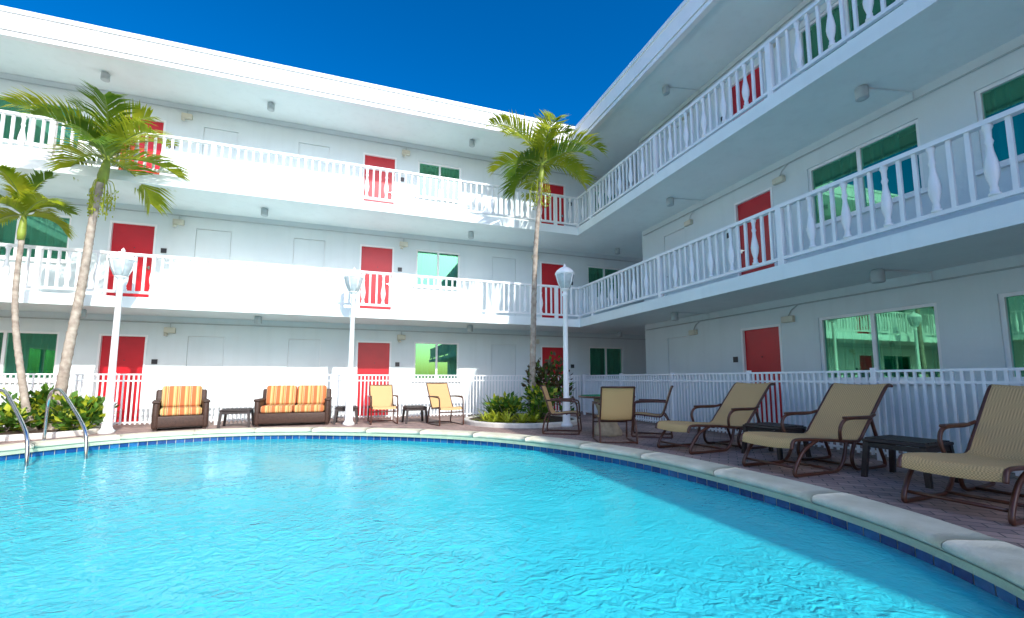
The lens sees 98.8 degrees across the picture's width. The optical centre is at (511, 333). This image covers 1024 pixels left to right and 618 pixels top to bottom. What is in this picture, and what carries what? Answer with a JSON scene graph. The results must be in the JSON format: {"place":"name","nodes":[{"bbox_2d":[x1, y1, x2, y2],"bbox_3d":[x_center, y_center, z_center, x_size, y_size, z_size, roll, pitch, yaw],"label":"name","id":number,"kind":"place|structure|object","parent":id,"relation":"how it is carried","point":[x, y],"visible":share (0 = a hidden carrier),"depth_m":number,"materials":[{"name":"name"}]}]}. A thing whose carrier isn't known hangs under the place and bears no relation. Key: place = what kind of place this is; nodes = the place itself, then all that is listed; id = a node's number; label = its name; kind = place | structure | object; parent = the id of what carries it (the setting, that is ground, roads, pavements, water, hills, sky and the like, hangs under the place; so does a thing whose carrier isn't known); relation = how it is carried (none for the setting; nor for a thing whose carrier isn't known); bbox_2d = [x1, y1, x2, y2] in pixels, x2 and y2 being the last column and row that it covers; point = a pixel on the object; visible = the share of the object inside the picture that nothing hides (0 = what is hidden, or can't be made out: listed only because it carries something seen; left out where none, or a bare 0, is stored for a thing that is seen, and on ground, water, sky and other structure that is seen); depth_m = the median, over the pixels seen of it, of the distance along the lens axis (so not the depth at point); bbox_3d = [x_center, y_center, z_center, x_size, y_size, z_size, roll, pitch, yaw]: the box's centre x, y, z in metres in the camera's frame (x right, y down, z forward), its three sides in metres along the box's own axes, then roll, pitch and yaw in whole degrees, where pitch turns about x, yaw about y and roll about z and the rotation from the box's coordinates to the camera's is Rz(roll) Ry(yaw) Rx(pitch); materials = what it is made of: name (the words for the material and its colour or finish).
{"place":"outdoors","nodes":[
{"label":"outdoors","id":0,"kind":"place"},
{"bbox_2d":[0,0,683,125],"label":"sky","id":1,"kind":"structure","parent":0,"point":[558,57],"materials":[{"name":"blue"}]},
{"bbox_2d":[0,409,1023,547],"bbox_3d":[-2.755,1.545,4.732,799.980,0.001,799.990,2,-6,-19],"label":"ground","id":2,"kind":"structure","parent":0,"point":[883,485],"depth_m":5.56,"materials":[{"name":"brick"}]},
{"bbox_2d":[0,388,87,466],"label":"pool handrail","id":3,"kind":"object","parent":2,"relation":"on","point":[23,424],"visible":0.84,"depth_m":6.75,"materials":[{"name":"silver metal"}]},
{"bbox_2d":[0,425,100,440],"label":"planting bed","id":4,"kind":"object","parent":2,"relation":"on","point":[11,435],"visible":0.43,"depth_m":7.95,"materials":[{"name":"concrete"}]},
{"bbox_2d":[0,399,59,432],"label":"broadleaf shrub","id":5,"kind":"object","parent":4,"relation":"on","point":[9,420],"visible":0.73,"depth_m":8.05,"materials":[{"name":"green plant"}]},
{"bbox_2d":[0,383,71,428],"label":"broadleaf shrub","id":6,"kind":"object","parent":4,"relation":"on","point":[42,394],"visible":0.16,"depth_m":8.56,"materials":[{"name":"green plant"}]},
{"bbox_2d":[0,164,81,430],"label":"palm tree","id":7,"kind":"object","parent":4,"relation":"in","point":[24,201],"visible":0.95,"depth_m":8.41,"materials":[{"name":"green plant"}]},
{"bbox_2d":[35,390,119,430],"bbox_3d":[-8.429,1.515,8.478,1.137,0.908,1.019,2,-6,-19],"label":"broadleaf shrub","id":8,"kind":"object","parent":4,"relation":"on","point":[89,409],"visible":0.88,"depth_m":8.34,"materials":[{"name":"green plant"}]},
{"bbox_2d":[0,81,192,429],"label":"palm tree","id":9,"kind":"object","parent":4,"relation":"in","point":[108,138],"visible":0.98,"depth_m":8.85,"materials":[{"name":"green plant"}]},
{"bbox_2d":[97,248,136,433],"bbox_3d":[-7.899,0.093,8.735,0.454,3.710,0.452,2,-6,-19],"label":"street lamp","id":10,"kind":"object","parent":2,"relation":"on","point":[122,263],"visible":1,"depth_m":8.70,"materials":[{"name":"white metal"}]},
{"bbox_2d":[151,386,209,431],"bbox_3d":[-7.127,1.580,9.465,0.980,0.903,0.873,4,-7,-37],"label":"wicker armchair","id":11,"kind":"object","parent":2,"relation":"on","point":[180,406],"visible":1,"depth_m":9.36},
{"bbox_2d":[216,408,253,428],"bbox_3d":[-6.111,1.861,9.746,0.620,0.402,0.620,2,-6,-22],"label":"side table","id":12,"kind":"object","parent":2,"relation":"on","point":[226,411],"visible":0.96,"depth_m":9.57,"materials":[{"name":"black plastic"}]},
{"bbox_2d":[253,385,331,426],"bbox_3d":[-5.097,1.668,10.322,1.580,0.903,0.873,2,-6,-19],"label":"wicker sofa","id":13,"kind":"object","parent":2,"relation":"on","point":[277,404],"visible":1,"depth_m":10.15,"materials":[{"name":"orange fabric"}]},
{"bbox_2d":[333,406,357,424],"bbox_3d":[-3.982,1.945,10.562,0.540,0.402,0.540,2,-6,-17],"label":"side table","id":14,"kind":"object","parent":2,"relation":"on","point":[342,408],"visible":0.9,"depth_m":10.37,"materials":[{"name":"black plastic"}]},
{"bbox_2d":[342,267,363,425],"bbox_3d":[-3.760,0.253,10.282,0.454,3.710,0.452,2,-6,-19],"label":"street lamp","id":15,"kind":"object","parent":2,"relation":"on","point":[353,279],"visible":1,"depth_m":10.24,"materials":[{"name":"white metal"}]},
{"bbox_2d":[367,385,397,424],"bbox_3d":[-3.136,1.696,10.634,0.655,0.918,0.862,3,-6,-23],"label":"patio chair","id":16,"kind":"object","parent":2,"relation":"on","point":[381,397],"visible":1,"depth_m":10.83,"materials":[{"name":"beige fabric"}]},
{"bbox_2d":[401,405,427,423],"bbox_3d":[-2.378,1.962,10.730,0.540,0.402,0.540,3,-6,-24],"label":"side table","id":17,"kind":"object","parent":2,"relation":"on","point":[408,408],"visible":0.99,"depth_m":10.59,"materials":[{"name":"black plastic"}]},
{"bbox_2d":[93,59,786,423],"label":"door frames","id":18,"kind":"structure","parent":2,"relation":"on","point":[393,271],"depth_m":10.84,"materials":[{"name":"white paint"}]},
{"bbox_2d":[426,383,463,425],"bbox_3d":[-1.609,1.646,10.396,0.655,0.968,0.902,4,-7,-33],"label":"patio chair","id":19,"kind":"object","parent":2,"relation":"on","point":[439,396],"visible":0.99,"depth_m":10.55,"materials":[{"name":"beige fabric"}]},
{"bbox_2d":[0,0,1023,452],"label":"walls","id":20,"kind":"structure","parent":2,"relation":"on","point":[970,322],"depth_m":11.06,"materials":[{"name":"paint"}]},
{"bbox_2d":[0,0,862,194],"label":"roof","id":21,"kind":"structure","parent":20,"relation":"on","point":[695,44],"depth_m":10.82,"materials":[{"name":"white paint"}]},
{"bbox_2d":[98,67,782,422],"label":"doors","id":22,"kind":"structure","parent":20,"relation":"attached to","point":[205,354],"depth_m":11.66,"materials":[{"name":"red paint"}]},
{"bbox_2d":[0,0,1023,334],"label":"balcony slabs","id":23,"kind":"structure","parent":20,"relation":"attached to","point":[910,46],"depth_m":8.86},
{"bbox_2d":[0,0,1023,318],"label":"balcony railings","id":24,"kind":"object","parent":23,"relation":"on","point":[992,174],"visible":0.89,"depth_m":9.19,"materials":[{"name":"white metal"}]},
{"bbox_2d":[0,0,1023,385],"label":"windows","id":25,"kind":"structure","parent":20,"relation":"attached to","point":[900,338],"depth_m":7.74,"materials":[{"name":"green glass"}]},
{"bbox_2d":[0,0,1023,343],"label":"ceiling lights and conduits","id":26,"kind":"object","parent":20,"relation":"attached to","point":[862,94],"visible":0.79,"depth_m":10.72,"materials":[{"name":"grey metal"}]},
{"bbox_2d":[0,427,1023,610],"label":"swimming pool","id":27,"kind":"structure","parent":2,"relation":"in","point":[993,566],"depth_m":4.47,"materials":[{"name":"paint"}]},
{"bbox_2d":[0,439,1023,617],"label":"pool water","id":28,"kind":"structure","parent":27,"relation":"in","point":[302,528],"depth_m":3.26,"materials":[{"name":"blue liquid"}]},
{"bbox_2d":[0,367,1023,475],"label":"picket fence","id":29,"kind":"object","parent":2,"relation":"on","point":[626,379],"visible":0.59,"depth_m":9.08,"materials":[{"name":"white paint"}]},
{"bbox_2d":[464,413,576,427],"bbox_3d":[0.229,2.124,10.833,2.840,0.100,2.840,2,-6,-19],"label":"palm planting bed","id":30,"kind":"object","parent":2,"relation":"on","point":[557,421],"visible":0.57,"depth_m":9.77,"materials":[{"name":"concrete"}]},
{"bbox_2d":[474,411,492,419],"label":"bromeliad plant","id":31,"kind":"object","parent":30,"relation":"on","point":[485,417],"visible":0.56,"depth_m":10.47,"materials":[{"name":"green plant"}]},
{"bbox_2d":[468,395,513,417],"bbox_3d":[-0.553,1.857,11.237,1.441,0.635,1.510,4,-7,-33],"label":"spiky plant","id":32,"kind":"object","parent":30,"relation":"on","point":[489,410],"visible":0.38,"depth_m":11.32,"materials":[{"name":"green plant"}]},
{"bbox_2d":[481,411,501,422],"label":"bromeliad plant","id":33,"kind":"object","parent":30,"relation":"on","point":[490,419],"visible":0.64,"depth_m":10.04,"materials":[{"name":"green plant"}]},
{"bbox_2d":[490,409,517,420],"bbox_3d":[-0.308,1.901,10.239,0.829,0.344,0.668,-3,-6,24],"label":"bromeliad plant","id":34,"kind":"object","parent":30,"relation":"on","point":[498,413],"visible":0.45,"depth_m":10.16,"materials":[{"name":"green plant"}]},
{"bbox_2d":[484,391,527,416],"bbox_3d":[-0.149,1.815,10.998,1.200,0.767,1.084,2,-6,-19],"label":"broadleaf shrub","id":35,"kind":"object","parent":30,"relation":"on","point":[512,405],"visible":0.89,"depth_m":10.79,"materials":[{"name":"green plant"}]},
{"bbox_2d":[495,410,519,422],"bbox_3d":[-0.127,1.873,9.855,0.812,0.319,0.715,2,-6,-19],"label":"bromeliad plant","id":36,"kind":"object","parent":30,"relation":"on","point":[508,419],"visible":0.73,"depth_m":9.87,"materials":[{"name":"green plant"}]},
{"bbox_2d":[513,412,534,422],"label":"bromeliad plant","id":37,"kind":"object","parent":30,"relation":"on","point":[522,418],"visible":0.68,"depth_m":9.74,"materials":[{"name":"green plant"}]},
{"bbox_2d":[516,402,552,421],"bbox_3d":[0.508,1.865,10.560,1.183,0.482,1.282,2,-6,-19],"label":"spiky plant","id":38,"kind":"object","parent":30,"relation":"on","point":[532,412],"visible":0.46,"depth_m":10.40,"materials":[{"name":"green plant"}]},
{"bbox_2d":[526,414,543,422],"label":"bromeliad plant","id":39,"kind":"object","parent":30,"relation":"on","point":[534,418],"visible":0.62,"depth_m":9.88,"materials":[{"name":"green plant"}]},
{"bbox_2d":[524,384,559,418],"bbox_3d":[0.731,1.697,10.861,0.886,0.968,1.070,2,-6,-19],"label":"broadleaf shrub","id":40,"kind":"object","parent":30,"relation":"on","point":[538,400],"visible":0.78,"depth_m":10.75,"materials":[{"name":"green plant"}]},
{"bbox_2d":[482,109,607,413],"bbox_3d":[0.763,-1.840,11.505,3.338,8.130,3.364,2,-6,-19],"label":"palm tree","id":41,"kind":"object","parent":30,"relation":"on","point":[541,152],"visible":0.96,"depth_m":11.56,"materials":[{"name":"green plant"}]},
{"bbox_2d":[521,351,577,414],"bbox_3d":[0.959,1.347,11.540,1.554,1.802,1.116,2,-6,-19],"label":"broadleaf shrub","id":42,"kind":"object","parent":30,"relation":"on","point":[555,382],"visible":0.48,"depth_m":11.45,"materials":[{"name":"green plant"}]},
{"bbox_2d":[540,385,581,434],"bbox_3d":[0.973,1.484,8.677,0.762,0.938,0.655,-1,-6,13],"label":"patio chair","id":43,"kind":"object","parent":2,"relation":"on","point":[548,400],"visible":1,"depth_m":8.57,"materials":[{"name":"brown metal"}]},
{"bbox_2d":[555,263,574,426],"bbox_3d":[1.214,0.218,9.938,0.454,3.710,0.452,2,-6,-19],"label":"street lamp","id":44,"kind":"object","parent":2,"relation":"on","point":[564,274],"visible":0.91,"depth_m":9.90,"materials":[{"name":"white metal"}]},
{"bbox_2d":[578,395,635,436],"bbox_3d":[1.814,1.548,8.382,1.080,0.744,1.080,2,-6,-19],"label":"round patio table","id":45,"kind":"object","parent":2,"relation":"on","point":[610,429],"visible":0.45,"depth_m":8.17,"materials":[{"name":"grey metal"}]},
{"bbox_2d":[592,386,637,443],"bbox_3d":[1.738,1.361,7.489,0.655,0.938,0.762,0,-6,1],"label":"patio chair","id":46,"kind":"object","parent":2,"relation":"on","point":[616,403],"visible":0.99,"depth_m":7.25,"materials":[{"name":"beige fabric"}]},
{"bbox_2d":[631,385,673,438],"bbox_3d":[2.627,1.436,8.210,0.762,0.938,0.655,-2,-6,19],"label":"patio chair","id":47,"kind":"object","parent":2,"relation":"on","point":[644,414],"visible":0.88,"depth_m":8.00,"materials":[{"name":"brown metal"}]},
{"bbox_2d":[655,382,775,454],"bbox_3d":[3.186,1.262,6.833,1.873,1.005,0.777,3,-6,-23],"label":"chaise lounge","id":48,"kind":"object","parent":2,"relation":"on","point":[739,406],"visible":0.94,"depth_m":6.86,"materials":[{"name":"beige fabric"}]},
{"bbox_2d":[741,422,811,459],"bbox_3d":[3.663,1.476,6.122,0.600,0.422,0.600,2,-6,-22],"label":"side table","id":49,"kind":"object","parent":2,"relation":"on","point":[771,427],"visible":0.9,"depth_m":5.98,"materials":[{"name":"black plastic"}]},
{"bbox_2d":[739,383,892,477],"bbox_3d":[3.745,1.111,5.371,1.873,1.005,0.777,2,-6,-21],"label":"chaise lounge","id":50,"kind":"object","parent":2,"relation":"on","point":[845,414],"visible":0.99,"depth_m":5.38,"materials":[{"name":"beige fabric"}]},
{"bbox_2d":[861,435,958,488],"bbox_3d":[4.185,1.323,4.639,0.600,0.422,0.600,3,-6,-24],"label":"side table","id":51,"kind":"object","parent":2,"relation":"on","point":[890,443],"visible":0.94,"depth_m":4.58,"materials":[{"name":"black plastic"}]},
{"bbox_2d":[896,384,1023,525],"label":"chaise lounge","id":52,"kind":"object","parent":2,"relation":"on","point":[993,453],"visible":1,"depth_m":3.96,"materials":[{"name":"beige fabric"}]}
]}

